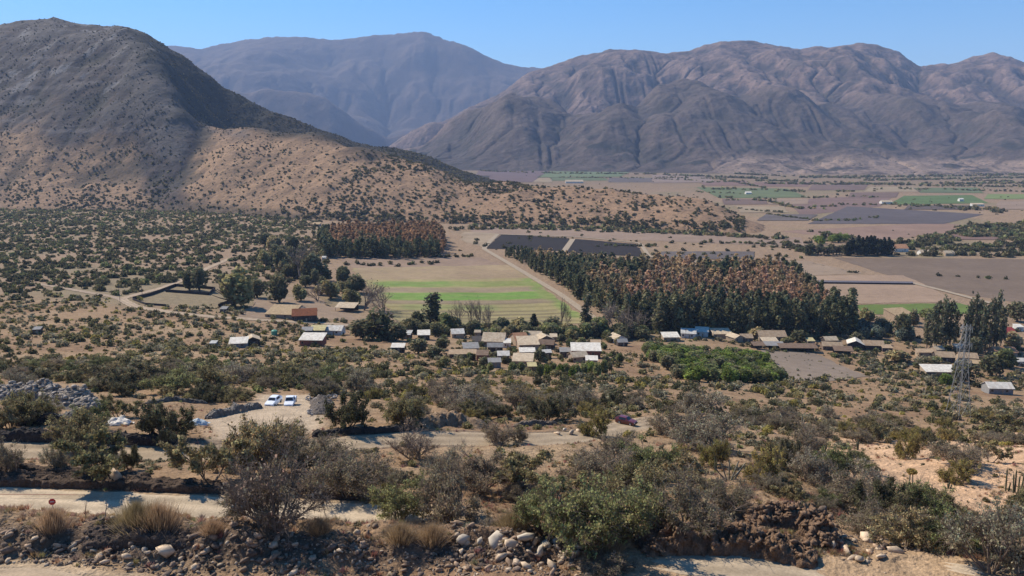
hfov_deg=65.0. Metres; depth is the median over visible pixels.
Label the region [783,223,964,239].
field
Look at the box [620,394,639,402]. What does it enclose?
shrub
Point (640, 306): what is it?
plantation tree
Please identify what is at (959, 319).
eucalyptus tree
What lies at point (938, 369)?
house
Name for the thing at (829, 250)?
windbreak tree
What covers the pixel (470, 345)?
house
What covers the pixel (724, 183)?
field
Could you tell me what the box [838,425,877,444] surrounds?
shrub
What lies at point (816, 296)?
plantation tree
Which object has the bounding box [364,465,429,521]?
shrub
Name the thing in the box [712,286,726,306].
plantation tree
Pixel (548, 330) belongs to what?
broadleaf tree
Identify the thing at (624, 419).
parked car
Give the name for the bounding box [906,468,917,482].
tufted plant
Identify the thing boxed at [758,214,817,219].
field
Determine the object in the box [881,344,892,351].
shed
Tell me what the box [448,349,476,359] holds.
shed
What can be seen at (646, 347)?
orchard tree
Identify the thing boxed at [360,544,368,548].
boulder
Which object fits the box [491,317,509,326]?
broadleaf tree
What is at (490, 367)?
garden tree
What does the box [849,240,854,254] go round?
windbreak tree
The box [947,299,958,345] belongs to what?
eucalyptus tree
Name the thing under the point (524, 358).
house
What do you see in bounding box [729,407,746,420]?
shrub
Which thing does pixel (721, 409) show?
shrub
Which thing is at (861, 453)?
shrub
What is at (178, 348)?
scrub
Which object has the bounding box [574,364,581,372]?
fruit tree
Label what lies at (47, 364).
shrub
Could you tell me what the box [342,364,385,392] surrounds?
shrub
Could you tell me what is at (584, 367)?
fruit tree
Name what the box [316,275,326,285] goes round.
broadleaf tree
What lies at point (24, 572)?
dirt road
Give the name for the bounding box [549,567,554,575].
boulder
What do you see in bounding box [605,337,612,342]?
garden tree
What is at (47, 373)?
shrub
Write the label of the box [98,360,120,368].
shrub
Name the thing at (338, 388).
shrub
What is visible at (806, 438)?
shrub
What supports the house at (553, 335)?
on the ground at (908, 562)
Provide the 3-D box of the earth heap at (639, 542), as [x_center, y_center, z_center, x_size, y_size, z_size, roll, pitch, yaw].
[12.322,20.194,65.282,5.290,1.298,2.099,-1,10,-4]
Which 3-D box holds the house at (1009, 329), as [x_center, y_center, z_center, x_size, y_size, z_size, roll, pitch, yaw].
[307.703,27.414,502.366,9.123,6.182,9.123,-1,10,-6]
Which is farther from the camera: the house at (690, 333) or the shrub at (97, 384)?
the house at (690, 333)
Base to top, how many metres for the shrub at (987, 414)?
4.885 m
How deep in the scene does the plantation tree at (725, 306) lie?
511.20 m
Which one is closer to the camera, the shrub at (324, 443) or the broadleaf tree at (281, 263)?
the shrub at (324, 443)
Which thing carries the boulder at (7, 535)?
on the ground at (908, 562)
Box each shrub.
[0,355,23,366]
[0,360,28,376]
[0,368,37,384]
[0,386,65,426]
[0,397,37,427]
[0,434,27,471]
[16,358,41,366]
[20,361,38,369]
[25,370,45,379]
[37,442,70,468]
[39,353,66,367]
[39,404,113,450]
[40,367,59,379]
[41,358,61,370]
[45,421,133,483]
[50,362,97,382]
[61,360,81,371]
[65,371,88,383]
[69,397,115,432]
[81,357,165,387]
[85,378,103,391]
[87,355,111,365]
[87,379,115,390]
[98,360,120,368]
[98,372,129,390]
[98,393,143,416]
[103,373,131,389]
[108,380,136,396]
[118,444,139,470]
[130,396,199,447]
[137,361,202,394]
[147,365,173,375]
[154,433,257,479]
[157,385,184,394]
[159,355,176,365]
[161,358,185,366]
[166,357,192,371]
[187,363,238,390]
[187,383,212,399]
[188,381,226,402]
[198,360,222,368]
[206,435,260,472]
[207,455,301,528]
[210,419,347,553]
[211,371,234,385]
[214,361,261,384]
[217,385,245,402]
[217,407,308,476]
[234,389,255,400]
[244,374,261,384]
[246,371,263,383]
[250,374,267,385]
[255,359,305,387]
[256,372,280,388]
[278,417,319,461]
[284,432,362,478]
[290,374,316,383]
[291,365,318,375]
[293,360,354,383]
[294,442,400,504]
[299,372,334,392]
[307,385,333,396]
[316,387,370,436]
[323,381,342,393]
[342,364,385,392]
[359,387,383,398]
[363,451,404,481]
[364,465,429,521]
[378,393,431,426]
[379,414,439,459]
[380,468,410,485]
[389,417,410,424]
[394,390,418,402]
[395,377,413,391]
[401,381,429,393]
[406,470,420,484]
[408,386,425,395]
[409,396,431,413]
[414,449,488,524]
[418,442,473,477]
[421,417,440,427]
[424,375,470,402]
[424,377,441,388]
[432,393,460,404]
[439,378,500,413]
[444,400,465,412]
[447,437,510,498]
[454,398,485,416]
[461,408,486,419]
[463,400,490,415]
[465,380,491,392]
[476,388,498,401]
[477,516,495,526]
[479,420,514,446]
[483,407,496,416]
[485,443,561,489]
[487,402,514,418]
[497,381,538,409]
[498,473,537,500]
[500,481,528,501]
[507,472,580,534]
[509,423,531,441]
[516,384,534,392]
[522,468,595,505]
[523,393,579,422]
[531,470,633,564]
[532,375,550,386]
[535,388,548,399]
[535,392,552,402]
[537,386,559,393]
[550,441,640,484]
[555,382,601,412]
[559,384,579,391]
[565,452,583,466]
[573,400,600,412]
[575,548,643,575]
[578,406,615,438]
[578,456,681,506]
[579,468,674,545]
[583,397,604,408]
[586,396,604,404]
[593,427,638,459]
[599,392,622,406]
[616,431,689,476]
[619,397,644,407]
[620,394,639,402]
[624,388,648,398]
[627,396,647,407]
[642,399,696,436]
[646,461,743,536]
[648,397,668,404]
[655,449,715,491]
[660,397,678,407]
[664,407,754,454]
[666,484,691,498]
[669,442,692,455]
[677,383,729,418]
[689,468,757,521]
[697,437,731,467]
[714,405,738,420]
[728,403,749,414]
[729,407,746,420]
[738,407,764,423]
[741,414,763,425]
[741,440,787,483]
[747,470,789,491]
[748,453,777,477]
[757,406,785,421]
[762,415,796,429]
[763,435,804,465]
[769,408,795,419]
[770,479,807,500]
[772,483,810,500]
[773,406,798,415]
[776,405,800,413]
[777,420,800,432]
[777,423,829,452]
[780,470,803,486]
[781,407,797,418]
[781,456,799,471]
[784,417,819,433]
[785,444,841,485]
[805,441,859,478]
[807,418,837,437]
[809,495,842,513]
[810,463,883,511]
[810,484,842,505]
[817,474,837,492]
[819,403,840,418]
[822,417,839,428]
[830,452,897,494]
[834,491,914,534]
[834,495,855,510]
[836,419,860,432]
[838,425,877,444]
[846,474,919,518]
[849,411,868,424]
[849,448,869,460]
[852,414,892,442]
[855,457,880,472]
[862,407,884,419]
[865,503,946,556]
[876,411,908,427]
[877,418,898,426]
[889,427,915,439]
[890,477,956,520]
[892,430,927,459]
[893,416,915,426]
[897,425,939,442]
[917,493,991,553]
[918,429,946,446]
[922,487,968,520]
[924,434,996,473]
[934,415,958,428]
[934,457,981,485]
[934,491,1023,575]
[935,426,959,440]
[936,425,963,438]
[959,506,995,516]
[965,409,1023,436]
[970,438,1013,461]
[972,430,995,440]
[973,408,999,421]
[980,429,1003,438]
[981,433,1007,445]
[992,431,1015,444]
[998,486,1023,528]
[1005,427,1023,444]
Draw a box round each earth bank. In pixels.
[0,468,226,493]
[1,463,151,477]
[81,522,189,552]
[252,483,370,500]
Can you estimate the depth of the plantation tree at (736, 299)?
511.64 m
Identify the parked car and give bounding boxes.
[264,395,282,405]
[284,395,296,405]
[615,415,637,425]
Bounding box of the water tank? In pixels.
[271,329,276,335]
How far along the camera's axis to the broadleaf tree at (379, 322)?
417.16 m
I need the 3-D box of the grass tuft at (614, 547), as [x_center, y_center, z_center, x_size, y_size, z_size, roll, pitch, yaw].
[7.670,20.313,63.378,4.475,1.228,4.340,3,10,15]
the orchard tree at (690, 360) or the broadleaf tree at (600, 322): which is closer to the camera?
the orchard tree at (690, 360)
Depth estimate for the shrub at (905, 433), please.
149.92 m
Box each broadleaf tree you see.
[182,269,193,290]
[190,266,208,290]
[212,266,254,305]
[251,278,264,296]
[257,249,273,266]
[259,232,270,244]
[264,273,290,301]
[266,237,275,247]
[267,243,282,252]
[269,234,282,244]
[272,248,288,267]
[276,258,286,270]
[279,263,291,277]
[284,235,298,249]
[286,245,298,258]
[290,256,301,277]
[292,283,306,300]
[298,275,312,286]
[299,250,323,274]
[302,266,310,276]
[311,268,319,285]
[316,263,332,279]
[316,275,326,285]
[320,278,340,298]
[335,265,350,279]
[336,268,348,281]
[337,281,345,292]
[340,287,361,303]
[344,281,353,290]
[345,273,367,291]
[349,318,375,338]
[364,306,394,340]
[379,321,410,340]
[403,318,415,331]
[404,322,412,329]
[407,338,426,353]
[409,317,421,323]
[411,311,423,322]
[412,322,422,333]
[414,321,430,332]
[423,344,446,357]
[430,321,449,335]
[430,323,442,336]
[435,337,450,348]
[435,355,451,367]
[437,312,457,332]
[453,316,461,325]
[459,323,466,333]
[466,319,480,333]
[472,327,486,335]
[479,347,490,354]
[487,328,498,331]
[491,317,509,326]
[495,320,504,327]
[498,327,510,337]
[507,324,516,334]
[510,316,529,326]
[515,323,524,332]
[520,323,536,331]
[534,349,545,360]
[539,322,548,333]
[540,315,562,327]
[544,324,557,335]
[547,322,561,335]
[559,323,569,333]
[563,329,581,338]
[565,325,579,335]
[579,322,592,338]
[588,316,608,335]
[589,322,601,335]
[611,323,619,331]
[613,324,630,333]
[614,326,630,335]
[615,331,629,340]
[624,321,637,335]
[631,326,641,338]
[634,329,650,338]
[640,324,649,333]
[747,326,762,337]
[780,337,792,342]
[790,330,808,342]
[813,234,819,242]
[818,236,825,243]
[820,231,828,238]
[827,234,836,241]
[836,233,843,241]
[843,233,850,240]
[845,332,868,341]
[858,307,875,321]
[870,315,891,328]
[881,349,912,361]
[891,311,912,335]
[909,308,919,326]
[912,356,944,366]
[919,307,933,318]
[938,372,953,384]
[951,359,980,383]
[963,336,983,354]
[978,354,1006,375]
[993,348,1018,366]
[1003,330,1023,346]
[1005,301,1023,321]
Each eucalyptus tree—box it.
[922,311,931,347]
[928,303,941,346]
[933,300,944,345]
[937,294,949,345]
[944,298,952,348]
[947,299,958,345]
[952,310,963,343]
[961,301,974,339]
[964,297,975,337]
[970,291,982,337]
[976,299,986,338]
[977,302,989,353]
[984,297,999,346]
[984,303,992,350]
[987,300,1003,346]
[993,288,1004,342]
[998,303,1009,345]
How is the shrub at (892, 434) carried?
on the ground at (908, 562)
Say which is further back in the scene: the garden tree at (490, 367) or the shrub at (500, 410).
the garden tree at (490, 367)
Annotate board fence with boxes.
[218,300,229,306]
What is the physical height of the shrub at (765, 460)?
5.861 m
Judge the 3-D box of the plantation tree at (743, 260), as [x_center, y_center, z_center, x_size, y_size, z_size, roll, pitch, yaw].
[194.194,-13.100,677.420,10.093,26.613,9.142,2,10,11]
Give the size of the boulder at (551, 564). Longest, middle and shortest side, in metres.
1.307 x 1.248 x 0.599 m
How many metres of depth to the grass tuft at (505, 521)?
67.53 m
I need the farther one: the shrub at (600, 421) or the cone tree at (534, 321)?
the cone tree at (534, 321)
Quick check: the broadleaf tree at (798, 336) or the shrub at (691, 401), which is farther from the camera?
the broadleaf tree at (798, 336)
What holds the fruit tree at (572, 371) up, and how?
on the ground at (908, 562)
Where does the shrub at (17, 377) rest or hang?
on the ground at (908, 562)
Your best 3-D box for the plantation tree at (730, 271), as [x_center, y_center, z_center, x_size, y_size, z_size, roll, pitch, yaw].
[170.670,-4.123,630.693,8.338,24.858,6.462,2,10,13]
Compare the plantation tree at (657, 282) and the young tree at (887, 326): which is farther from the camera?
the plantation tree at (657, 282)
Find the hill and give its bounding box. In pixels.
[0,17,764,232]
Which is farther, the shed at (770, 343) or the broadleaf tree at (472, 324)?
the broadleaf tree at (472, 324)
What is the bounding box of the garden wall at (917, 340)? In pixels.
[912,338,944,347]
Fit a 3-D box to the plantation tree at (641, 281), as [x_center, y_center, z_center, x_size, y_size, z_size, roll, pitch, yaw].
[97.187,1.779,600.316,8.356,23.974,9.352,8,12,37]
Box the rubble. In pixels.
[0,439,1023,575]
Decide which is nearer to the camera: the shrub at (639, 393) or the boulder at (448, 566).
the boulder at (448, 566)
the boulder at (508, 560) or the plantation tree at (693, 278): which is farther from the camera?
the plantation tree at (693, 278)
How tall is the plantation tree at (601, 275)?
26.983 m
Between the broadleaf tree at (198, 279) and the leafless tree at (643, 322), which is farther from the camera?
the broadleaf tree at (198, 279)
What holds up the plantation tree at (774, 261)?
on the ground at (908, 562)
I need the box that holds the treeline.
[343,169,1023,337]
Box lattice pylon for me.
[944,323,972,420]
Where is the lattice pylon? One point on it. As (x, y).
(964, 345)
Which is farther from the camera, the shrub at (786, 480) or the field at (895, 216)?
the field at (895, 216)
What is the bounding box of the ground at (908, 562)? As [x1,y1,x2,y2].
[0,170,1023,575]
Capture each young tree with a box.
[855,317,865,330]
[859,326,870,338]
[865,320,870,330]
[869,322,880,331]
[874,326,885,338]
[882,323,889,332]
[895,327,909,339]
[908,330,915,340]
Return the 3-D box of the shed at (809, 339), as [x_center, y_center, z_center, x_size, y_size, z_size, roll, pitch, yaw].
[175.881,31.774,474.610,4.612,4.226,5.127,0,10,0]
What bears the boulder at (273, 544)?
on the ground at (908, 562)
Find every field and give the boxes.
[238,297,356,319]
[335,257,500,267]
[352,265,582,324]
[459,232,497,246]
[470,226,805,246]
[476,170,547,181]
[487,234,568,250]
[533,178,551,181]
[538,171,628,176]
[549,177,606,180]
[568,239,641,256]
[608,177,651,181]
[652,174,714,182]
[661,251,754,258]
[671,261,860,274]
[697,187,805,197]
[700,181,749,185]
[722,199,767,204]
[737,206,787,211]
[753,182,808,186]
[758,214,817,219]
[760,349,865,381]
[768,199,808,204]
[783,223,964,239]
[793,197,891,213]
[808,206,982,223]
[809,185,866,189]
[812,275,959,303]
[835,258,1023,303]
[849,192,898,196]
[857,303,981,313]
[864,187,924,191]
[888,195,986,204]
[905,205,967,209]
[914,188,983,192]
[952,233,1011,238]
[984,194,1023,198]
[996,201,1023,208]
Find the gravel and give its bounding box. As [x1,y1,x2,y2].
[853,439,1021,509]
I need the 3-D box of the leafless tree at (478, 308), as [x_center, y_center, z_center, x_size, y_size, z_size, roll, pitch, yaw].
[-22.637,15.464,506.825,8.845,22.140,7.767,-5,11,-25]
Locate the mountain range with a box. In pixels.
[389,40,1023,174]
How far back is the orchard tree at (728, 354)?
394.90 m
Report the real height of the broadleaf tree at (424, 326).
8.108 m
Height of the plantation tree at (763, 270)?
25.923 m
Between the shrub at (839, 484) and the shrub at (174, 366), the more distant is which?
the shrub at (174, 366)
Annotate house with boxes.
[32,326,42,333]
[228,336,248,347]
[248,334,259,346]
[299,332,326,346]
[302,327,312,331]
[311,325,326,332]
[325,325,345,335]
[404,330,412,338]
[417,330,429,339]
[450,328,464,338]
[462,342,479,349]
[472,336,481,342]
[474,330,480,335]
[481,332,507,347]
[487,343,503,351]
[487,357,501,367]
[497,351,509,358]
[503,338,510,347]
[509,332,527,345]
[512,353,533,367]
[516,335,539,349]
[519,347,535,352]
[523,331,541,335]
[537,332,553,339]
[538,339,555,349]
[549,333,556,341]
[559,347,571,357]
[565,180,582,182]
[568,351,587,362]
[570,342,601,358]
[590,339,600,342]
[609,332,624,342]
[661,332,679,341]
[681,328,695,338]
[695,326,708,336]
[709,328,730,337]
[725,332,743,342]
[739,334,753,342]
[756,330,787,340]
[760,337,777,340]
[820,341,842,349]
[821,336,838,341]
[846,337,863,348]
[861,340,884,349]
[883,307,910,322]
[892,244,908,251]
[914,348,933,356]
[919,364,952,376]
[929,345,945,350]
[932,351,955,362]
[941,250,954,255]
[952,344,967,351]
[955,352,978,359]
[969,359,980,366]
[980,382,1014,394]
[985,346,1018,357]
[1005,327,1015,335]
[1014,358,1023,365]
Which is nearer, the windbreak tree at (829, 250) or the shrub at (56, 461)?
the shrub at (56, 461)
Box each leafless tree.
[281,239,319,276]
[299,283,327,300]
[361,278,388,310]
[365,288,393,312]
[446,301,466,318]
[459,301,479,319]
[473,301,481,324]
[481,303,493,328]
[560,298,567,321]
[563,303,571,323]
[600,299,617,323]
[600,306,646,327]
[617,309,654,328]
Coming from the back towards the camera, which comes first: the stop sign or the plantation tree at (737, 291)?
the plantation tree at (737, 291)
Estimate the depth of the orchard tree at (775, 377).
335.56 m
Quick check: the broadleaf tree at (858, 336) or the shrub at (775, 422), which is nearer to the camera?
the shrub at (775, 422)
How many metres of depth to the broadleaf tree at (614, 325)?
484.19 m
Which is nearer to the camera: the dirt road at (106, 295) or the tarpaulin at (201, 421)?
the tarpaulin at (201, 421)
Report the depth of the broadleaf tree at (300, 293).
575.66 m
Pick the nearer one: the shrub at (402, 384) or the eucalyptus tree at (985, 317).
the shrub at (402, 384)
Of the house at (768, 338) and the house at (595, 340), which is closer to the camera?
the house at (595, 340)
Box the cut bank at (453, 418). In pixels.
[412,410,488,428]
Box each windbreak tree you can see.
[802,244,809,254]
[814,245,821,254]
[820,246,827,255]
[826,245,833,255]
[840,244,846,255]
[844,242,850,255]
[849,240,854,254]
[854,235,861,255]
[860,238,863,254]
[861,242,870,255]
[868,235,874,254]
[875,239,884,255]
[882,237,886,254]
[884,237,891,255]
[890,240,895,254]
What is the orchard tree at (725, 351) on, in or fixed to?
on the ground at (908, 562)
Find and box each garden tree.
[464,358,472,365]
[466,352,474,359]
[478,358,486,365]
[480,356,487,363]
[487,362,493,370]
[489,352,496,357]
[501,355,508,363]
[538,356,547,361]
[556,334,566,341]
[566,338,572,346]
[577,337,585,341]
[601,330,610,338]
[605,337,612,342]
[607,361,612,370]
[615,353,624,361]
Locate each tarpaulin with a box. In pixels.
[108,417,133,425]
[190,418,210,425]
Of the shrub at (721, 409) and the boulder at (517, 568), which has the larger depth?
the shrub at (721, 409)
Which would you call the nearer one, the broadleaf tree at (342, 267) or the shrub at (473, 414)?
the shrub at (473, 414)
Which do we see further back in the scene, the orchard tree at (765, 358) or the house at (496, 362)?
the orchard tree at (765, 358)
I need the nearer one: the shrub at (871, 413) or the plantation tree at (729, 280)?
the shrub at (871, 413)
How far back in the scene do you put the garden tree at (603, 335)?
472.47 m
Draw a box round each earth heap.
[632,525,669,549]
[641,518,818,568]
[741,500,840,547]
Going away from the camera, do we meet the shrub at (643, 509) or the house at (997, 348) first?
the shrub at (643, 509)
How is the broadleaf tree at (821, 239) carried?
on the ground at (908, 562)
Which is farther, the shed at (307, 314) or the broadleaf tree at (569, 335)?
the shed at (307, 314)
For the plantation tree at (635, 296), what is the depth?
526.68 m
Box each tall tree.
[420,293,440,324]
[430,292,442,322]
[580,292,592,323]
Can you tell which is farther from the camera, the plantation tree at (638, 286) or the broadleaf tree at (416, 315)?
the plantation tree at (638, 286)
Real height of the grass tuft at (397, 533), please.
1.575 m
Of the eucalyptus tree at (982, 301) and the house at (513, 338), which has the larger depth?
the eucalyptus tree at (982, 301)
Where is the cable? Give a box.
[0,494,71,494]
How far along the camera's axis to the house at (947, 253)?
876.52 m
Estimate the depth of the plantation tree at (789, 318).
497.82 m
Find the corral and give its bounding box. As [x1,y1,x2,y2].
[132,284,214,305]
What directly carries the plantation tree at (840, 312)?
on the ground at (908, 562)
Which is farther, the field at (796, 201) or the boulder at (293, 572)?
the field at (796, 201)
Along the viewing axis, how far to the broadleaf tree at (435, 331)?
451.08 m
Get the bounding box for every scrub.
[0,18,745,231]
[0,208,1023,555]
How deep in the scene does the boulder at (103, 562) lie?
61.42 m
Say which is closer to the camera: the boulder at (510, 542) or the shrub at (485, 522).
the boulder at (510, 542)
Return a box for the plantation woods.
[315,219,859,333]
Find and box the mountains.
[168,32,541,146]
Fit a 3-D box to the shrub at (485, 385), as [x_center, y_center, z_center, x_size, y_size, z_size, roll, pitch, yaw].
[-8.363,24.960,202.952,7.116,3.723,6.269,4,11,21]
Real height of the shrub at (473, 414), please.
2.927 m
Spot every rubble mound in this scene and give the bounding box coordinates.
[0,378,106,409]
[61,408,87,418]
[307,395,331,414]
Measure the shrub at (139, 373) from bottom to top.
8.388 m
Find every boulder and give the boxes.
[0,546,15,553]
[3,532,13,538]
[40,536,46,544]
[53,543,60,547]
[54,548,65,552]
[96,555,102,562]
[99,560,109,564]
[110,467,121,480]
[122,553,133,558]
[155,544,174,558]
[161,570,172,575]
[169,561,176,566]
[191,532,200,538]
[191,563,196,571]
[203,546,210,552]
[209,534,217,540]
[211,544,219,549]
[214,555,221,559]
[239,566,247,572]
[246,537,253,543]
[246,550,258,556]
[251,542,257,547]
[253,532,261,538]
[268,541,277,547]
[269,552,281,561]
[287,568,297,575]
[308,554,316,561]
[327,542,337,550]
[353,529,360,534]
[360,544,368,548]
[435,568,442,571]
[444,564,454,567]
[449,535,457,540]
[454,520,462,525]
[456,534,469,545]
[477,536,482,545]
[488,530,504,549]
[496,553,507,560]
[504,539,518,546]
[505,557,510,564]
[513,566,521,571]
[517,533,534,540]
[521,561,532,569]
[532,537,537,545]
[537,544,543,556]
[539,539,551,547]
[547,559,556,570]
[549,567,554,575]
[553,537,561,543]
[817,506,827,512]
[840,545,850,555]
[847,554,857,559]
[855,555,863,561]
[860,532,873,543]
[876,554,885,557]
[887,546,904,553]
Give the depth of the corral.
584.21 m
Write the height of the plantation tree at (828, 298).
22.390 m
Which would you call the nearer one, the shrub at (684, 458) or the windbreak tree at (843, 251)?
the shrub at (684, 458)
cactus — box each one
[713,459,745,480]
[1005,468,1010,490]
[1012,469,1023,492]
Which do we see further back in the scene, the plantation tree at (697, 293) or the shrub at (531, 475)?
the plantation tree at (697, 293)
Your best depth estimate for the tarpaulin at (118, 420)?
121.57 m
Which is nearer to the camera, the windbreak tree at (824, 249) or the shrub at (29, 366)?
the shrub at (29, 366)
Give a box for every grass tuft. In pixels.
[22,503,82,536]
[98,495,175,537]
[126,498,193,540]
[193,517,234,536]
[297,511,344,539]
[375,518,423,549]
[409,519,459,548]
[483,506,539,532]
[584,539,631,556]
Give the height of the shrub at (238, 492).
9.274 m
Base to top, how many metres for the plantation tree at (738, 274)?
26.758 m
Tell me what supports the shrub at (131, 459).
on the ground at (908, 562)
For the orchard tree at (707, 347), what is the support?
on the ground at (908, 562)
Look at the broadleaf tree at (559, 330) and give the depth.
474.43 m
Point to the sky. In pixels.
(521, 33)
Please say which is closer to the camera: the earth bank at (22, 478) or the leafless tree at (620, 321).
the earth bank at (22, 478)
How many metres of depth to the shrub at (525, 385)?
191.22 m
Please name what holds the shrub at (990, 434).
on the ground at (908, 562)
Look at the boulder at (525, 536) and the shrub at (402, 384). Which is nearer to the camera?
the boulder at (525, 536)
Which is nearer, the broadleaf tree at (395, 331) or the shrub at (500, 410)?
the shrub at (500, 410)
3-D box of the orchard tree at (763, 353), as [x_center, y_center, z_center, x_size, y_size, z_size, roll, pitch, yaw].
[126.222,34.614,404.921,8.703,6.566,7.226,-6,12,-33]
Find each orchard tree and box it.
[643,345,650,352]
[645,350,657,361]
[656,350,662,361]
[659,346,672,351]
[659,355,674,369]
[668,342,676,348]
[669,363,683,373]
[672,368,681,378]
[677,352,686,358]
[679,359,688,365]
[681,347,689,353]
[684,368,697,380]
[688,351,695,355]
[688,356,697,362]
[693,366,706,380]
[701,353,713,360]
[702,345,711,350]
[704,367,719,382]
[715,358,727,367]
[719,349,730,354]
[721,361,735,367]
[721,366,735,382]
[722,351,734,357]
[723,345,733,352]
[732,369,739,381]
[740,369,752,382]
[746,348,756,354]
[752,369,763,383]
[758,351,770,356]
[759,364,771,369]
[761,353,770,362]
[764,370,772,381]
[770,371,779,381]
[776,369,784,381]
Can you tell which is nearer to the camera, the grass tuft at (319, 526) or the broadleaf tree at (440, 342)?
the grass tuft at (319, 526)
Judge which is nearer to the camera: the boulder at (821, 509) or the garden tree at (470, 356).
the boulder at (821, 509)
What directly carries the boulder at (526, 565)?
on the ground at (908, 562)
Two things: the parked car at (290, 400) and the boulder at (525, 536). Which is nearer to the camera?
the boulder at (525, 536)
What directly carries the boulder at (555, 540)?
on the ground at (908, 562)
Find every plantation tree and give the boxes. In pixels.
[560,256,571,279]
[595,264,606,275]
[595,271,604,300]
[598,275,609,305]
[602,264,609,274]
[604,285,616,317]
[606,283,616,309]
[613,280,621,298]
[615,294,624,320]
[618,292,631,323]
[619,275,626,292]
[621,286,628,308]
[625,278,633,292]
[628,270,636,285]
[629,285,634,296]
[629,297,637,320]
[632,294,638,317]
[635,269,644,283]
[635,282,641,300]
[636,290,642,306]
[636,302,645,325]
[639,275,644,286]
[641,289,655,322]
[642,299,650,323]
[643,279,651,290]
[645,270,654,280]
[648,262,653,270]
[650,292,668,333]
[652,292,657,304]
[652,301,665,329]
[654,277,661,287]
[654,287,663,305]
[655,260,663,271]
[659,302,672,331]
[661,270,666,283]
[663,272,672,284]
[665,285,672,295]
[665,294,670,308]
[666,292,677,331]
[668,291,684,332]
[671,271,677,283]
[673,294,687,330]
[676,274,684,290]
[683,269,691,282]
[683,294,699,327]
[685,257,691,270]
[691,273,696,283]
[691,293,698,321]
[692,282,698,293]
[694,296,701,320]
[695,269,700,282]
[695,287,700,296]
[698,275,706,288]
[698,302,709,333]
[699,296,705,324]
[700,281,706,296]
[700,295,712,318]
[705,271,711,279]
[709,275,719,286]
[709,278,716,289]
[709,284,717,297]
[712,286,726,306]
[712,292,724,314]
[714,304,725,327]
[722,301,730,327]
[724,278,730,293]
[724,301,737,332]
[725,276,732,286]
[726,292,735,304]
[728,267,734,281]
[729,284,735,292]
[729,304,741,334]
[732,297,738,306]
[733,267,738,280]
[733,277,740,288]
[735,270,746,282]
[735,288,742,307]
[737,295,741,305]
[739,281,746,298]
[740,257,748,268]
[740,292,751,325]
[745,293,752,313]
[745,307,754,333]
[747,273,755,288]
[747,278,754,289]
[749,295,762,327]
[749,305,759,327]
[752,279,763,289]
[756,288,762,300]
[758,272,764,284]
[760,265,767,277]
[762,273,769,283]
[762,290,770,303]
[765,279,774,293]
[766,284,777,293]
[767,294,774,329]
[767,301,777,328]
[768,268,776,285]
[768,291,787,329]
[769,259,777,271]
[772,268,783,287]
[774,285,783,293]
[775,261,782,273]
[781,289,790,306]
[782,265,789,274]
[782,299,794,334]
[783,294,789,313]
[784,276,789,288]
[785,266,794,281]
[786,281,794,299]
[787,297,799,331]
[789,270,797,280]
[793,300,808,330]
[795,266,801,279]
[795,276,803,294]
[795,283,803,296]
[796,272,805,282]
[796,296,812,331]
[799,290,807,299]
[806,273,814,284]
[806,292,813,303]
[808,282,813,292]
[808,297,817,330]
[811,293,820,315]
[811,303,825,334]
[812,276,816,285]
[818,279,824,299]
[820,289,829,306]
[820,299,829,332]
[825,295,831,325]
[827,295,838,331]
[827,303,840,335]
[829,291,839,306]
[834,299,844,333]
[839,308,850,334]
[840,297,852,332]
[846,287,858,323]
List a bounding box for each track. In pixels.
[474,233,652,256]
[482,234,597,317]
[561,239,574,251]
[913,282,1005,306]
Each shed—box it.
[209,340,217,345]
[220,306,228,312]
[264,304,300,318]
[291,308,317,321]
[334,302,358,311]
[390,343,405,352]
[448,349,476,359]
[476,350,488,360]
[527,362,536,370]
[542,349,551,357]
[585,355,597,363]
[616,338,627,346]
[751,341,765,349]
[763,341,782,347]
[777,343,818,350]
[805,337,814,342]
[817,280,912,284]
[832,345,853,353]
[879,200,892,203]
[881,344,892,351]
[970,203,984,205]
[1012,324,1023,330]
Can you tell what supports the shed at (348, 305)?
on the ground at (908, 562)
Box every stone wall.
[0,426,176,445]
[19,410,63,426]
[145,396,207,403]
[204,402,262,418]
[312,424,413,436]
[513,419,556,426]
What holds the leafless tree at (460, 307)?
on the ground at (908, 562)
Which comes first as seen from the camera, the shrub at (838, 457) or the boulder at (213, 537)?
the boulder at (213, 537)
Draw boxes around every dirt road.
[0,422,651,459]
[0,487,426,525]
[0,568,79,575]
[30,282,124,299]
[119,258,347,325]
[651,555,823,575]
[944,562,984,575]
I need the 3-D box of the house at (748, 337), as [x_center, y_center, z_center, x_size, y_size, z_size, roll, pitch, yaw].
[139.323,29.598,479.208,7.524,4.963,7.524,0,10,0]
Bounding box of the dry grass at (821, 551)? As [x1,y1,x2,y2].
[0,400,1023,575]
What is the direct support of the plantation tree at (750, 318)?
on the ground at (908, 562)
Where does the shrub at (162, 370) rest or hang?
on the ground at (908, 562)
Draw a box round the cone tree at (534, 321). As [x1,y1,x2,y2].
[528,313,538,326]
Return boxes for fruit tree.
[508,362,516,369]
[517,362,525,370]
[535,364,544,375]
[544,363,551,374]
[550,363,556,369]
[556,364,563,373]
[563,363,569,371]
[567,366,576,376]
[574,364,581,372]
[581,363,587,372]
[586,360,594,372]
[592,362,601,375]
[600,360,608,372]
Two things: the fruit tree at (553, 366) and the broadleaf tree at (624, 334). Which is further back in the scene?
the broadleaf tree at (624, 334)
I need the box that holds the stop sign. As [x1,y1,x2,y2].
[48,499,55,505]
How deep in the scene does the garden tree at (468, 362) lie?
312.05 m
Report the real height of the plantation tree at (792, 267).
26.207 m
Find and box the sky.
[0,0,1023,67]
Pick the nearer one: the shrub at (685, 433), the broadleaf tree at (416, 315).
the shrub at (685, 433)
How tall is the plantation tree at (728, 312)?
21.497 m
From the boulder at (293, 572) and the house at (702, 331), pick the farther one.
the house at (702, 331)

